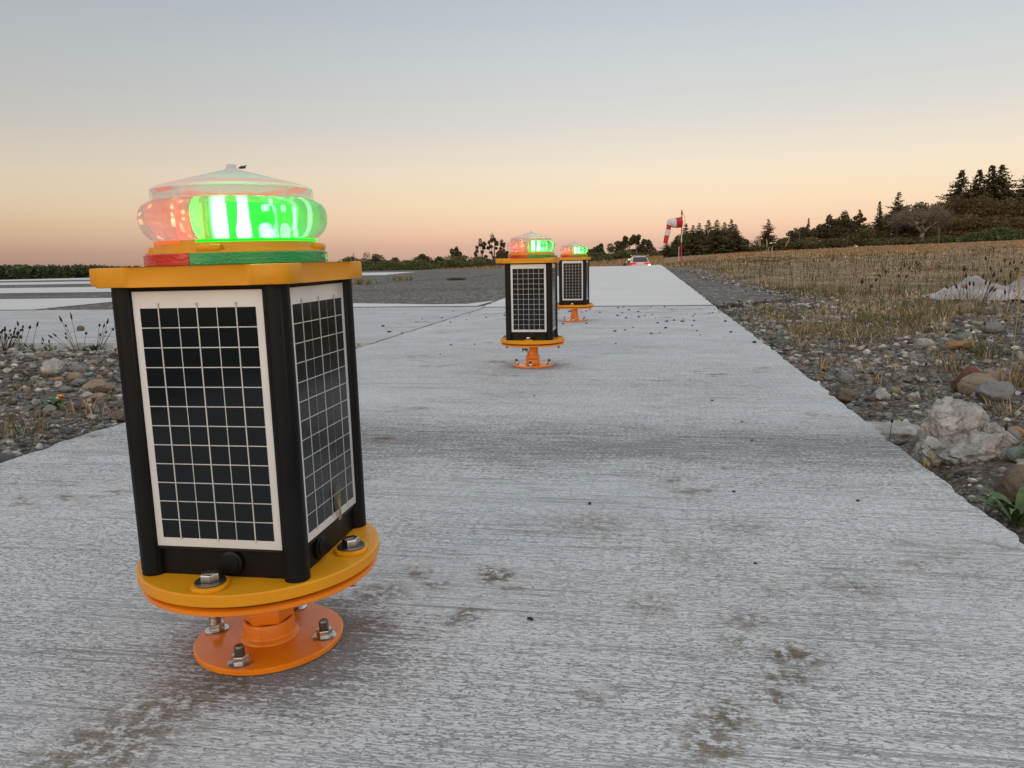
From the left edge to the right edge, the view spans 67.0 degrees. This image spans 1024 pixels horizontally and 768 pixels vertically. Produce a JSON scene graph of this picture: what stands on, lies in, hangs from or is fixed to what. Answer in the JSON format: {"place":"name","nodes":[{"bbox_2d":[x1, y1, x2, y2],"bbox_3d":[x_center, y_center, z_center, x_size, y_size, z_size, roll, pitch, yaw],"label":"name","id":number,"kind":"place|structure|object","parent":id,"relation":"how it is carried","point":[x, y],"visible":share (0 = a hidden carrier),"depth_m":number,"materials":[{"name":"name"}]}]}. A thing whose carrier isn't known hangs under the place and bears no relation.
{"place":"outdoors","nodes":[
{"label":"outdoors","id":0,"kind":"place"},
{"bbox_2d":[0,346,360,456],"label":"gravel","id":1,"kind":"structure","parent":0,"point":[107,373],"depth_m":2.58,"materials":[{"name":"gravel"}]},
{"bbox_2d":[0,240,1023,543],"bbox_3d":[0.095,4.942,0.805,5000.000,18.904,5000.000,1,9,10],"label":"ground","id":2,"kind":"structure","parent":0,"point":[986,470],"depth_m":3.07,"materials":[{"name":"soil"}]},
{"bbox_2d":[0,325,23,350],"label":"seed head plant","id":3,"kind":"object","parent":2,"relation":"on","point":[4,344],"visible":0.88,"depth_m":4.13,"materials":[{"name":"brown plant"}]},
{"bbox_2d":[0,401,78,447],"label":"grass tuft","id":4,"kind":"object","parent":2,"relation":"on","point":[10,421],"visible":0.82,"depth_m":2.03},
{"bbox_2d":[32,394,70,409],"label":"flowering plant","id":5,"kind":"object","parent":2,"relation":"on","point":[60,401],"visible":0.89,"depth_m":2.32,"materials":[{"name":"green plant"}]},
{"bbox_2d":[40,357,65,373],"bbox_3d":[-1.757,-0.065,2.955,0.076,0.073,0.086,-1,9,0],"label":"stone","id":6,"kind":"object","parent":2,"relation":"on","point":[53,364],"visible":0.86,"depth_m":2.94,"materials":[{"name":"stone"}]},
{"bbox_2d":[0,348,120,431],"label":"weed tufts","id":7,"kind":"object","parent":2,"relation":"on","point":[93,413],"visible":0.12,"depth_m":2.40,"materials":[{"name":"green plant"}]},
{"bbox_2d":[48,312,89,351],"bbox_3d":[-2.257,-0.260,3.985,0.215,0.225,0.152,5,11,32],"label":"seed head plant","id":8,"kind":"object","parent":2,"relation":"on","point":[79,348],"visible":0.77,"depth_m":3.98,"materials":[{"name":"green plant"}]},
{"bbox_2d":[57,392,117,418],"bbox_3d":[-1.242,0.056,2.283,0.159,0.079,0.157,1,9,10],"label":"grass tuft","id":9,"kind":"object","parent":2,"relation":"on","point":[72,407],"visible":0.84,"depth_m":2.27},
{"bbox_2d":[81,378,114,392],"bbox_3d":[-1.390,0.008,2.606,0.094,0.055,0.084,-1,9,0],"label":"stone","id":10,"kind":"object","parent":2,"relation":"on","point":[95,385],"visible":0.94,"depth_m":2.58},
{"bbox_2d":[86,318,114,350],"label":"seed head plant","id":11,"kind":"object","parent":2,"relation":"on","point":[93,347],"visible":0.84,"depth_m":4.05,"materials":[{"name":"green plant"}]},
{"bbox_2d":[111,410,124,421],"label":"stone","id":12,"kind":"object","parent":2,"relation":"on","point":[118,415],"visible":0.93,"depth_m":2.23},
{"bbox_2d":[0,264,366,279],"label":"woodland","id":13,"kind":"object","parent":2,"relation":"on","point":[20,271],"visible":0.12,"depth_m":177.57,"materials":[{"name":"green plant"}]},
{"bbox_2d":[0,307,485,350],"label":"concrete pad","id":14,"kind":"object","parent":2,"relation":"on","point":[369,322],"visible":0.33,"depth_m":5.26,"materials":[{"name":"concrete"}]},
{"bbox_2d":[0,267,558,310],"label":"asphalt apron","id":15,"kind":"object","parent":2,"relation":"on","point":[479,286],"visible":0.3,"depth_m":11.03,"materials":[{"name":"asphalt"}]},
{"bbox_2d":[0,281,90,284],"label":"white runway stripe","id":16,"kind":"object","parent":15,"relation":"on","point":[36,283],"visible":0.23,"depth_m":19.18,"materials":[{"name":"paint"}]},
{"bbox_2d":[0,287,110,292],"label":"white runway stripe","id":17,"kind":"object","parent":15,"relation":"on","point":[49,290],"visible":0.41,"depth_m":13.33,"materials":[{"name":"paint"}]},
{"bbox_2d":[0,298,111,309],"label":"white runway stripe","id":18,"kind":"object","parent":15,"relation":"on","point":[19,304],"visible":0.84,"depth_m":8.64,"materials":[{"name":"paint"}]},
{"bbox_2d":[0,272,409,280],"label":"white runway stripe","id":19,"kind":"object","parent":15,"relation":"on","point":[383,273],"visible":0.4,"depth_m":24.51,"materials":[{"name":"paint"}]},
{"bbox_2d":[353,301,491,306],"bbox_3d":[-1.785,-0.746,7.254,3.160,0.001,0.813,1,9,10],"label":"white edge marking","id":20,"kind":"object","parent":15,"relation":"on","point":[388,305],"visible":0.39,"depth_m":6.88,"materials":[{"name":"paint"}]},
{"bbox_2d":[371,259,411,270],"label":"shrub","id":21,"kind":"object","parent":2,"relation":"on","point":[392,266],"visible":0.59,"depth_m":234.72,"materials":[{"name":"green plant"}]},
{"bbox_2d":[400,259,445,269],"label":"shrub","id":22,"kind":"object","parent":2,"relation":"on","point":[422,264],"visible":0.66,"depth_m":236.64,"materials":[{"name":"green plant"}]},
{"bbox_2d":[428,259,471,269],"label":"shrub","id":23,"kind":"object","parent":2,"relation":"on","point":[454,264],"visible":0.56,"depth_m":237.74,"materials":[{"name":"green plant"}]},
{"bbox_2d":[467,258,502,267],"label":"shrub","id":24,"kind":"object","parent":2,"relation":"on","point":[484,262],"visible":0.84,"depth_m":236.75,"materials":[{"name":"green plant"}]},
{"bbox_2d":[118,306,886,440],"bbox_3d":[0.296,-0.177,4.038,1.861,0.161,4.564,1,9,10],"label":"concrete strip","id":25,"kind":"object","parent":2,"relation":"on","point":[674,378],"visible":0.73,"depth_m":2.47,"materials":[{"name":"concrete"}]},
{"bbox_2d":[496,231,564,367],"bbox_3d":[0.073,-0.314,2.864,0.244,0.495,0.242,1,9,10],"label":"runway light","id":26,"kind":"object","parent":25,"relation":"on","point":[531,296],"visible":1,"depth_m":2.79,"materials":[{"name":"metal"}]},
{"bbox_2d":[557,241,593,321],"bbox_3d":[0.390,-0.645,4.859,0.243,0.495,0.242,1,9,12],"label":"runway light","id":27,"kind":"object","parent":25,"relation":"on","point":[574,279],"visible":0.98,"depth_m":4.78,"materials":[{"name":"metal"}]},
{"bbox_2d":[0,425,1023,767],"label":"concrete strip","id":28,"kind":"object","parent":2,"relation":"on","point":[838,625],"visible":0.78,"depth_m":0.86,"materials":[{"name":"concrete"}]},
{"bbox_2d":[89,164,379,675],"bbox_3d":[-0.268,0.030,0.794,0.244,0.495,0.242,0,9,10],"label":"runway light","id":29,"kind":"object","parent":28,"relation":"on","point":[239,383],"visible":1,"depth_m":0.72,"materials":[{"name":"orange paint"}]},
{"bbox_2d":[428,255,663,269],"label":"dry grass","id":30,"kind":"structure","parent":2,"relation":"on","point":[652,258],"depth_m":102.46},
{"bbox_2d":[588,252,618,262],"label":"shrub","id":31,"kind":"object","parent":2,"relation":"on","point":[599,256],"visible":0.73,"depth_m":225.11,"materials":[{"name":"green plant"}]},
{"bbox_2d":[606,240,628,259],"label":"broadleaf tree","id":32,"kind":"object","parent":2,"relation":"on","point":[620,246],"visible":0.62,"depth_m":243.82,"materials":[{"name":"green plant"}]},
{"bbox_2d":[606,250,646,260],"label":"shrub","id":33,"kind":"object","parent":2,"relation":"on","point":[623,254],"visible":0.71,"depth_m":224.57,"materials":[{"name":"green plant"}]},
{"bbox_2d":[626,255,649,265],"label":"parked car","id":34,"kind":"object","parent":2,"relation":"on","point":[638,260],"visible":0.42,"depth_m":68.43,"materials":[{"name":"white paint"}]},
{"bbox_2d":[637,239,656,253],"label":"broadleaf tree","id":35,"kind":"object","parent":2,"relation":"on","point":[642,248],"visible":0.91,"depth_m":242.66,"materials":[{"name":"green plant"}]},
{"bbox_2d":[593,277,713,306],"bbox_3d":[4.412,-3.910,27.275,1.835,0.429,43.210,1,9,10],"label":"runway edge strip","id":36,"kind":"object","parent":2,"relation":"on","point":[669,305],"visible":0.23,"depth_m":6.18,"materials":[{"name":"concrete"}]},
{"bbox_2d":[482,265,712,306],"bbox_3d":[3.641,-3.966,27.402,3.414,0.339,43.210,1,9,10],"label":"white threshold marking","id":37,"kind":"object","parent":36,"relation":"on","point":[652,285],"visible":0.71,"depth_m":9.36,"materials":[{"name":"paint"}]},
{"bbox_2d":[646,243,686,258],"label":"shrub","id":38,"kind":"object","parent":2,"relation":"on","point":[667,251],"visible":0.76,"depth_m":161.44,"materials":[{"name":"green plant"}]},
{"bbox_2d":[663,210,684,261],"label":"windsock","id":39,"kind":"object","parent":2,"relation":"on","point":[675,222],"visible":1,"depth_m":47.82,"materials":[{"name":"red fabric"}]},
{"bbox_2d":[673,225,705,256],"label":"conifer tree","id":40,"kind":"object","parent":2,"relation":"on","point":[692,246],"visible":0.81,"depth_m":159.61,"materials":[{"name":"green plant"}]},
{"bbox_2d":[693,220,737,254],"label":"conifer tree","id":41,"kind":"object","parent":2,"relation":"on","point":[709,247],"visible":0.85,"depth_m":158.43,"materials":[{"name":"green plant"}]},
{"bbox_2d":[662,265,796,308],"bbox_3d":[5.701,-3.958,27.044,0.904,0.339,43.200,1,9,10],"label":"asphalt shoulder","id":42,"kind":"object","parent":2,"relation":"on","point":[717,293],"visible":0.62,"depth_m":7.86},
{"bbox_2d":[716,225,750,253],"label":"conifer tree","id":43,"kind":"object","parent":2,"relation":"on","point":[735,243],"visible":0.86,"depth_m":157.57,"materials":[{"name":"green plant"}]},
{"bbox_2d":[714,300,786,316],"bbox_3d":[1.624,-0.523,5.401,0.545,0.138,0.534,-6,11,-30],"label":"grass tuft","id":44,"kind":"object","parent":2,"relation":"on","point":[750,310],"visible":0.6,"depth_m":5.40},
{"bbox_2d":[670,269,847,310],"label":"gravel","id":45,"kind":"structure","parent":2,"relation":"on","point":[726,281],"depth_m":7.85,"materials":[{"name":"gravel"}]},
{"bbox_2d":[750,219,790,250],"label":"conifer tree","id":46,"kind":"object","parent":2,"relation":"on","point":[767,235],"visible":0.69,"depth_m":159.21,"materials":[{"name":"green plant"}]},
{"bbox_2d":[782,239,818,249],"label":"shrub","id":47,"kind":"object","parent":2,"relation":"on","point":[799,243],"visible":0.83,"depth_m":159.53,"materials":[{"name":"green plant"}]},
{"bbox_2d":[790,226,814,240],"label":"broadleaf tree","id":48,"kind":"object","parent":2,"relation":"on","point":[801,230],"visible":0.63,"depth_m":205.20,"materials":[{"name":"green plant"}]},
{"bbox_2d":[818,214,835,240],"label":"broadleaf tree","id":49,"kind":"object","parent":2,"relation":"on","point":[829,220],"visible":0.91,"depth_m":203.18,"materials":[{"name":"green plant"}]},
{"bbox_2d":[813,237,849,248],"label":"shrub","id":50,"kind":"object","parent":2,"relation":"on","point":[834,243],"visible":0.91,"depth_m":158.32,"materials":[{"name":"green plant"}]},
{"bbox_2d":[830,210,854,237],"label":"broadleaf tree","id":51,"kind":"object","parent":2,"relation":"on","point":[843,220],"visible":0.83,"depth_m":201.71,"materials":[{"name":"green plant"}]},
{"bbox_2d":[838,373,854,383],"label":"stone","id":52,"kind":"object","parent":2,"relation":"on","point":[843,378],"visible":0.92,"depth_m":2.58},
{"bbox_2d":[834,387,860,402],"bbox_3d":[1.034,0.044,2.379,0.076,0.061,0.057,1,9,11],"label":"stone","id":53,"kind":"object","parent":2,"relation":"on","point":[844,395],"visible":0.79,"depth_m":2.36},
{"bbox_2d":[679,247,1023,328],"bbox_3d":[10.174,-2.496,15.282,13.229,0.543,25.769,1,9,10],"label":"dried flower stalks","id":54,"kind":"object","parent":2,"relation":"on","point":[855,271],"visible":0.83,"depth_m":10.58,"materials":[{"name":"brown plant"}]},
{"bbox_2d":[852,209,866,246],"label":"broadleaf tree","id":55,"kind":"object","parent":2,"relation":"on","point":[858,222],"visible":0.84,"depth_m":197.10,"materials":[{"name":"green plant"}]},
{"bbox_2d":[843,228,876,246],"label":"shrub","id":56,"kind":"object","parent":2,"relation":"on","point":[862,237],"visible":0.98,"depth_m":156.06,"materials":[{"name":"green plant"}]},
{"bbox_2d":[841,305,897,322],"bbox_3d":[2.075,-0.406,4.494,0.290,0.129,0.309,1,9,10],"label":"grass tuft","id":57,"kind":"object","parent":2,"relation":"on","point":[875,315],"visible":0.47,"depth_m":4.50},
{"bbox_2d":[868,201,888,234],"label":"conifer tree","id":58,"kind":"object","parent":2,"relation":"on","point":[878,225],"visible":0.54,"depth_m":192.00,"materials":[{"name":"green plant"}]},
{"bbox_2d":[735,300,1023,473],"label":"weed tufts","id":59,"kind":"object","parent":2,"relation":"on","point":[975,337],"visible":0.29,"depth_m":2.99,"materials":[{"name":"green plant"}]},
{"bbox_2d":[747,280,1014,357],"bbox_3d":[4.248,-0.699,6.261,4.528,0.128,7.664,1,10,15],"label":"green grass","id":60,"kind":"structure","parent":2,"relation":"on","point":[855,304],"depth_m":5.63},
{"bbox_2d":[872,387,890,400],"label":"stone","id":61,"kind":"object","parent":2,"relation":"on","point":[883,393],"visible":0.95,"depth_m":2.32,"materials":[{"name":"stone"}]},
{"bbox_2d":[745,298,1023,417],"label":"weed tufts","id":62,"kind":"object","parent":2,"relation":"on","point":[985,355],"visible":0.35,"depth_m":3.47,"materials":[{"name":"brown plant"}]},
{"bbox_2d":[752,284,1023,343],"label":"dry grass","id":63,"kind":"structure","parent":2,"relation":"on","point":[877,329],"depth_m":4.41,"materials":[{"name":"plant"}]},
{"bbox_2d":[867,420,919,444],"bbox_3d":[0.967,0.132,1.981,0.210,0.075,0.110,1,10,15],"label":"stone","id":64,"kind":"object","parent":2,"relation":"on","point":[902,432],"visible":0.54,"depth_m":1.94,"materials":[{"name":"stone"}]},
{"bbox_2d":[873,237,914,245],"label":"shrub","id":65,"kind":"object","parent":2,"relation":"on","point":[894,241],"visible":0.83,"depth_m":152.21,"materials":[{"name":"green plant"}]},
{"bbox_2d":[878,192,911,236],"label":"conifer tree","id":66,"kind":"object","parent":2,"relation":"on","point":[898,207],"visible":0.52,"depth_m":186.56,"materials":[{"name":"green plant"}]},
{"bbox_2d":[885,223,913,239],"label":"broadleaf tree","id":67,"kind":"object","parent":2,"relation":"on","point":[900,231],"visible":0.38,"depth_m":196.27,"materials":[{"name":"green plant"}]},
{"bbox_2d":[888,303,944,322],"bbox_3d":[2.262,-0.405,4.368,0.294,0.148,0.289,-10,12,-42],"label":"grass tuft","id":68,"kind":"object","parent":2,"relation":"on","point":[915,316],"visible":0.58,"depth_m":4.36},
{"bbox_2d":[900,236,936,244],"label":"shrub","id":69,"kind":"object","parent":2,"relation":"on","point":[918,240],"visible":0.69,"depth_m":151.57,"materials":[{"name":"green plant"}]},
{"bbox_2d":[886,203,959,237],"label":"bare tree","id":70,"kind":"object","parent":2,"relation":"on","point":[912,215],"visible":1,"depth_m":164.14,"materials":[{"name":"grey plant"}]},
{"bbox_2d":[909,202,937,237],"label":"broadleaf tree","id":71,"kind":"object","parent":2,"relation":"on","point":[919,205],"visible":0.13,"depth_m":198.60,"materials":[{"name":"green plant"}]},
{"bbox_2d":[913,338,934,347],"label":"stone","id":72,"kind":"object","parent":2,"relation":"on","point":[922,342],"visible":0.87,"depth_m":3.24,"materials":[{"name":"stone"}]},
{"bbox_2d":[911,201,955,237],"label":"broadleaf tree","id":73,"kind":"object","parent":2,"relation":"on","point":[943,204],"visible":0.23,"depth_m":194.45,"materials":[{"name":"green plant"}]},
{"bbox_2d":[922,235,969,243],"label":"shrub","id":74,"kind":"object","parent":2,"relation":"on","point":[945,239],"visible":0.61,"depth_m":157.58,"materials":[{"name":"green plant"}]},
{"bbox_2d":[919,169,978,226],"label":"conifer tree","id":75,"kind":"object","parent":2,"relation":"on","point":[959,184],"visible":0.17,"depth_m":205.42,"materials":[{"name":"green plant"}]},
{"bbox_2d":[928,343,979,372],"bbox_3d":[1.578,-0.094,2.735,0.205,0.130,0.216,-3,9,-13],"label":"grass tuft","id":76,"kind":"object","parent":2,"relation":"on","point":[947,369],"visible":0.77,"depth_m":2.75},
{"bbox_2d":[930,214,989,237],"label":"broadleaf tree","id":77,"kind":"object","parent":2,"relation":"on","point":[964,222],"visible":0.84,"depth_m":175.98,"materials":[{"name":"green plant"}]},
{"bbox_2d":[946,339,974,349],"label":"stone","id":78,"kind":"object","parent":2,"relation":"on","point":[958,345],"visible":0.77,"depth_m":3.15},
{"bbox_2d":[936,194,987,225],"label":"broadleaf tree","id":79,"kind":"object","parent":2,"relation":"on","point":[959,202],"visible":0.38,"depth_m":192.79,"materials":[{"name":"green plant"}]},
{"bbox_2d":[905,281,1022,317],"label":"grass tuft","id":80,"kind":"object","parent":2,"relation":"on","point":[956,300],"visible":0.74,"depth_m":4.59,"materials":[{"name":"plant"}]},
{"bbox_2d":[951,365,980,392],"bbox_3d":[1.405,-0.005,2.387,0.083,0.110,0.094,-1,9,0],"label":"stone","id":81,"kind":"object","parent":2,"relation":"on","point":[968,370],"visible":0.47,"depth_m":2.37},
{"bbox_2d":[911,396,1021,467],"bbox_3d":[1.019,0.134,1.742,0.202,0.193,0.212,-7,11,-30],"label":"boulder","id":82,"kind":"object","parent":2,"relation":"on","point":[954,431],"visible":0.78,"depth_m":1.72,"materials":[{"name":"stone"}]},
{"bbox_2d":[945,272,998,305],"bbox_3d":[3.006,-0.601,5.061,0.353,0.262,0.123,-1,9,0],"label":"seed head plant","id":83,"kind":"object","parent":2,"relation":"on","point":[985,283],"visible":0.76,"depth_m":5.04,"materials":[{"name":"brown plant"}]},
{"bbox_2d":[921,275,1023,299],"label":"crumpled sheet","id":84,"kind":"object","parent":2,"relation":"on","point":[976,279],"visible":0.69,"depth_m":5.78,"materials":[{"name":"white fabric"}]},
{"bbox_2d":[957,373,996,395],"bbox_3d":[1.413,0.007,2.342,0.114,0.083,0.094,-1,9,0],"label":"stone","id":85,"kind":"object","parent":2,"relation":"on","point":[968,384],"visible":0.57,"depth_m":2.32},
{"bbox_2d":[950,231,1005,242],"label":"shrub","id":86,"kind":"object","parent":2,"relation":"on","point":[975,236],"visible":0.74,"depth_m":153.95,"materials":[{"name":"green plant"}]},
{"bbox_2d":[957,169,1000,204],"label":"conifer tree","id":87,"kind":"object","parent":2,"relation":"on","point":[975,184],"visible":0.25,"depth_m":203.29,"materials":[{"name":"green plant"}]},
{"bbox_2d":[961,194,1005,232],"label":"broadleaf tree","id":88,"kind":"object","parent":2,"relation":"on","point":[987,200],"visible":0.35,"depth_m":190.58,"materials":[{"name":"green plant"}]},
{"bbox_2d":[958,215,1023,236],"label":"broadleaf tree","id":89,"kind":"object","parent":2,"relation":"on","point":[990,222],"visible":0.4,"depth_m":173.13,"materials":[{"name":"green plant"}]},
{"bbox_2d":[962,332,1019,358],"bbox_3d":[1.877,-0.153,3.007,0.225,0.118,0.242,-6,11,-29],"label":"grass tuft","id":90,"kind":"object","parent":2,"relation":"on","point":[982,349],"visible":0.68,"depth_m":3.00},
{"bbox_2d":[980,322,1004,332],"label":"stone","id":91,"kind":"object","parent":2,"relation":"on","point":[994,327],"visible":0.88,"depth_m":3.76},
{"bbox_2d":[964,226,1023,240],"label":"shrub","id":92,"kind":"object","parent":2,"relation":"on","point":[1007,230],"visible":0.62,"depth_m":152.65,"materials":[{"name":"green plant"}]},
{"bbox_2d":[964,487,1023,523],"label":"leafy weed","id":93,"kind":"object","parent":2,"relation":"on","point":[1014,515],"visible":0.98,"depth_m":1.34,"materials":[{"name":"green plant"}]},
{"bbox_2d":[974,381,1014,401],"bbox_3d":[1.400,0.023,2.237,0.105,0.061,0.093,-9,12,-42],"label":"stone","id":94,"kind":"object","parent":2,"relation":"on","point":[993,390],"visible":0.98,"depth_m":2.22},
{"bbox_2d":[971,165,1022,217],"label":"conifer tree","id":95,"kind":"object","parent":2,"relation":"on","point":[993,173],"visible":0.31,"depth_m":201.45,"materials":[{"name":"green plant"}]},
{"bbox_2d":[973,164,1023,211],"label":"conifer tree","id":96,"kind":"object","parent":2,"relation":"on","point":[1005,184],"visible":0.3,"depth_m":200.21,"materials":[{"name":"green plant"}]},
{"bbox_2d":[981,197,1023,223],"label":"broadleaf tree","id":97,"kind":"object","parent":2,"relation":"on","point":[1003,201],"visible":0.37,"depth_m":187.91,"materials":[{"name":"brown plant"}]},
{"bbox_2d":[994,464,1023,503],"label":"stone","id":98,"kind":"object","parent":2,"relation":"on","point":[1009,483],"visible":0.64,"depth_m":1.39,"materials":[{"name":"stone"}]},
{"bbox_2d":[995,353,1023,387],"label":"grass tuft","id":99,"kind":"object","parent":2,"relation":"on","point":[1016,376],"visible":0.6,"depth_m":2.44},
{"bbox_2d":[999,200,1023,222],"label":"broadleaf tree","id":100,"kind":"object","parent":2,"relation":"on","point":[1017,211],"visible":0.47,"depth_m":186.47,"materials":[{"name":"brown plant"}]},
{"bbox_2d":[1004,216,1023,230],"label":"broadleaf tree","id":101,"kind":"object","parent":2,"relation":"on","point":[1019,220],"visible":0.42,"depth_m":170.84,"materials":[{"name":"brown plant"}]},
{"bbox_2d":[1005,446,1023,460],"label":"stone","id":102,"kind":"object","parent":2,"relation":"on","point":[1011,453],"visible":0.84,"depth_m":1.60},
{"bbox_2d":[1009,255,1022,381],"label":"tall grass stalk","id":103,"kind":"object","parent":2,"relation":"on","point":[1019,287],"depth_m":2.28,"materials":[{"name":"plant"}]},
{"bbox_2d":[0,0,1023,267],"label":"sky","id":104,"kind":"structure","parent":0,"point":[431,128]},
{"bbox_2d":[664,262,848,320],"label":"green grass","id":105,"kind":"structure","parent":0,"point":[759,287],"depth_m":8.59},
{"bbox_2d":[660,239,1023,265],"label":"dry grass","id":106,"kind":"structure","parent":0,"point":[930,246],"depth_m":46.77,"materials":[{"name":"plant"}]},
{"bbox_2d":[664,245,1023,335],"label":"dry grass","id":107,"kind":"structure","parent":0,"point":[871,270],"depth_m":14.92,"materials":[{"name":"plant"}]},
{"bbox_2d":[719,297,1023,542],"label":"gravel","id":108,"kind":"structure","parent":0,"point":[757,330],"depth_m":3.25,"materials":[{"name":"gravel"}]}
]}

